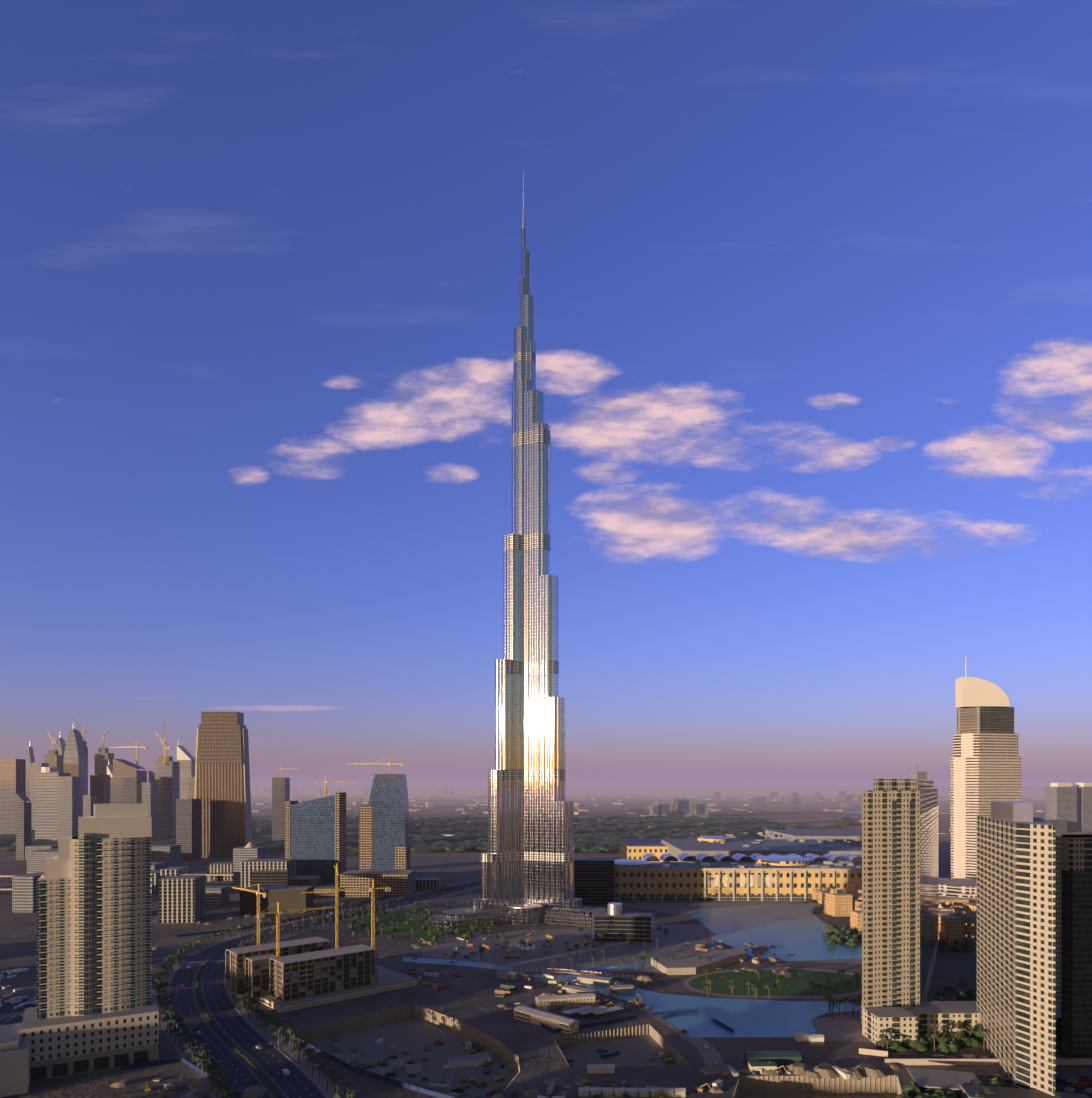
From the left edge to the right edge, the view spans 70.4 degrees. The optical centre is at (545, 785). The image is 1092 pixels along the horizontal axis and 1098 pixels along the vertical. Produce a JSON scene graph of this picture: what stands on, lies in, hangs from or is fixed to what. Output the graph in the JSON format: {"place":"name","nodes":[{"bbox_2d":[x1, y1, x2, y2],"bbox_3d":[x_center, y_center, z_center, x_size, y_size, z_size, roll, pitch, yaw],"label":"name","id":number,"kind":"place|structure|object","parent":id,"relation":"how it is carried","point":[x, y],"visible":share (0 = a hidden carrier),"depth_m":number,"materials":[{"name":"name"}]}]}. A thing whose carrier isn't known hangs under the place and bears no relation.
{"place":"outdoors","nodes":[
{"label":"outdoors","id":0,"kind":"place"},
{"bbox_2d":[0,787,1091,1097],"bbox_3d":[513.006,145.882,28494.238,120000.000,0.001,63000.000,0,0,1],"label":"ground","id":1,"kind":"structure","parent":0,"point":[472,999],"depth_m":558.89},
{"bbox_2d":[0,968,28,1008],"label":"parked cars","id":2,"kind":"object","parent":1,"relation":"on","point":[14,1000],"visible":0.98,"depth_m":548.84,"materials":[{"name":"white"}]},
{"bbox_2d":[0,803,158,1096],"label":"tower","id":3,"kind":"structure","parent":1,"relation":"on","point":[96,1009],"depth_m":403.50,"materials":[{"name":"concrete"}]},
{"bbox_2d":[0,716,195,869],"bbox_3d":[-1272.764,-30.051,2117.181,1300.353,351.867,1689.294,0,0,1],"label":"skyline","id":4,"kind":"object","parent":1,"relation":"on","point":[50,799],"visible":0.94,"depth_m":2020.91,"materials":[{"name":"grey glass"}]},
{"bbox_2d":[27,842,313,922],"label":"midrise","id":5,"kind":"structure","parent":1,"relation":"on","point":[181,898],"depth_m":877.07,"materials":[{"name":"concrete"}]},
{"bbox_2d":[194,712,251,857],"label":"high-rise building","id":6,"kind":"structure","parent":1,"relation":"on","point":[222,782],"depth_m":1562.22,"materials":[{"name":"beige stone"}]},
{"bbox_2d":[0,872,456,890],"bbox_3d":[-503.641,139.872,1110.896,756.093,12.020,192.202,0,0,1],"label":"highway viaduct","id":7,"kind":"object","parent":1,"relation":"on","point":[443,882],"visible":0.06,"depth_m":1115.53,"materials":[{"name":"beige stone"}]},
{"bbox_2d":[176,757,414,896],"bbox_3d":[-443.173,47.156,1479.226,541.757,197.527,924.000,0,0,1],"label":"office towers","id":8,"kind":"structure","parent":1,"relation":"on","point":[312,833],"depth_m":1082.54,"materials":[{"name":"glass"}]},
{"bbox_2d":[232,863,390,971],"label":"tower cranes","id":9,"kind":"object","parent":1,"relation":"on","point":[279,912],"visible":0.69,"depth_m":562.21,"materials":[{"name":"yellow metal"}]},
{"bbox_2d":[154,882,480,1097],"bbox_3d":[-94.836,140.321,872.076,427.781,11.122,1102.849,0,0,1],"label":"boulevard palms","id":10,"kind":"object","parent":1,"relation":"on","point":[170,1012],"visible":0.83,"depth_m":455.78,"materials":[{"name":"green plant"}]},
{"bbox_2d":[225,937,417,1012],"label":"construction block","id":11,"kind":"structure","parent":1,"relation":"on","point":[302,973],"depth_m":528.59,"materials":[{"name":"grey concrete"}]},
{"bbox_2d":[0,815,861,852],"bbox_3d":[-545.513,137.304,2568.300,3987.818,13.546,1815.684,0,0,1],"label":"buildings","id":12,"kind":"structure","parent":1,"relation":"on","point":[473,835],"depth_m":2272.78,"materials":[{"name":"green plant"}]},
{"bbox_2d":[12,831,861,911],"bbox_3d":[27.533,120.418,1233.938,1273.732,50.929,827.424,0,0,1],"label":"blocks","id":13,"kind":"structure","parent":1,"relation":"on","point":[24,892],"depth_m":977.95,"materials":[{"name":"beige stone"}]},
{"bbox_2d":[112,895,882,1097],"bbox_3d":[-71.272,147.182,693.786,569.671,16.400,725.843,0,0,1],"label":"site compound","id":14,"kind":"object","parent":1,"relation":"on","point":[679,964],"visible":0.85,"depth_m":454.68,"materials":[{"name":"white paint"}]},
{"bbox_2d":[110,914,899,1097],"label":"sheds","id":15,"kind":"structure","parent":1,"relation":"on","point":[822,1070],"depth_m":391.37,"materials":[{"name":"beige concrete"}]},
{"bbox_2d":[429,170,607,929],"bbox_3d":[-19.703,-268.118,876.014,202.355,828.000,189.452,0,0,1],"label":"skyscraper","id":16,"kind":"structure","parent":1,"relation":"on","point":[527,868],"depth_m":837.76,"materials":[{"name":"silver metal"}]},
{"bbox_2d":[0,878,1091,1097],"bbox_3d":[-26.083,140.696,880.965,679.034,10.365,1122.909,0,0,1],"label":"boulevard","id":17,"kind":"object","parent":1,"relation":"on","point":[271,1059],"visible":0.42,"depth_m":466.42,"materials":[{"name":"grey asphalt"}]},
{"bbox_2d":[19,900,1091,1096],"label":"cars","id":18,"kind":"object","parent":1,"relation":"on","point":[1076,1084],"visible":0.46,"depth_m":388.58,"materials":[{"name":"white metal"}]},
{"bbox_2d":[88,784,1045,843],"bbox_3d":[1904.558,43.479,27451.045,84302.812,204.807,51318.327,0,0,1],"label":"city","id":19,"kind":"object","parent":1,"relation":"on","point":[682,807],"visible":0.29,"depth_m":7482.37,"materials":[{"name":"beige stone"}]},
{"bbox_2d":[288,1004,902,1097],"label":"excavation pits","id":20,"kind":"object","parent":1,"relation":"in","point":[413,1029],"visible":0.75,"depth_m":445.52,"materials":[{"name":"soil"}]},
{"bbox_2d":[574,857,653,942],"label":"office buildings","id":21,"kind":"structure","parent":1,"relation":"on","point":[593,880],"depth_m":742.92,"materials":[{"name":"grey glass"}]},
{"bbox_2d":[357,902,871,1041],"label":"waterfront promenade","id":22,"kind":"structure","parent":1,"relation":"on","point":[847,1027],"depth_m":705.66,"materials":[{"name":"stone"}]},
{"bbox_2d":[251,800,1091,842],"bbox_3d":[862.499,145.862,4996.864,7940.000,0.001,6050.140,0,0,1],"label":"sand plots","id":23,"kind":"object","parent":1,"relation":"on","point":[944,823],"visible":0.29,"depth_m":4720.79,"materials":[{"name":"beige sand"}]},
{"bbox_2d":[348,898,1060,1097],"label":"trees","id":24,"kind":"object","parent":1,"relation":"on","point":[912,1088],"visible":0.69,"depth_m":534.20,"materials":[{"name":"green plant"}]},
{"bbox_2d":[614,829,861,900],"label":"shopping mall","id":25,"kind":"structure","parent":1,"relation":"on","point":[782,852],"depth_m":1026.34,"materials":[{"name":"beige stone"}]},
{"bbox_2d":[812,877,976,944],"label":"low-rise buildings","id":26,"kind":"structure","parent":1,"relation":"on","point":[957,917],"depth_m":789.87,"materials":[{"name":"beige stone"}]},
{"bbox_2d":[859,763,1091,1097],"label":"residential towers","id":27,"kind":"structure","parent":1,"relation":"on","point":[1034,931],"depth_m":416.86,"materials":[{"name":"beige concrete"}]},
{"bbox_2d":[938,656,1021,897],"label":"skyscraper","id":28,"kind":"structure","parent":1,"relation":"on","point":[986,766],"depth_m":926.68,"materials":[{"name":"white paint"}]},
{"bbox_2d":[1044,783,1091,832],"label":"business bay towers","id":29,"kind":"structure","parent":1,"relation":"on","point":[1068,807],"depth_m":2436.69,"materials":[{"name":"white paint"}]},
{"bbox_2d":[0,0,1091,787],"label":"sky","id":30,"kind":"structure","parent":0,"point":[810,280],"materials":[{"name":"blue"}]},
{"bbox_2d":[402,812,861,1036],"bbox_3d":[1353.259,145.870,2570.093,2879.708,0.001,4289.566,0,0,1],"label":"lake water","id":31,"kind":"structure","parent":0,"point":[796,930],"depth_m":620.29,"materials":[{"name":"blue liquid"}]},
{"bbox_2d":[683,967,861,997],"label":"lawn island","id":32,"kind":"structure","parent":0,"point":[798,987],"depth_m":570.07,"materials":[{"name":"green plant"}]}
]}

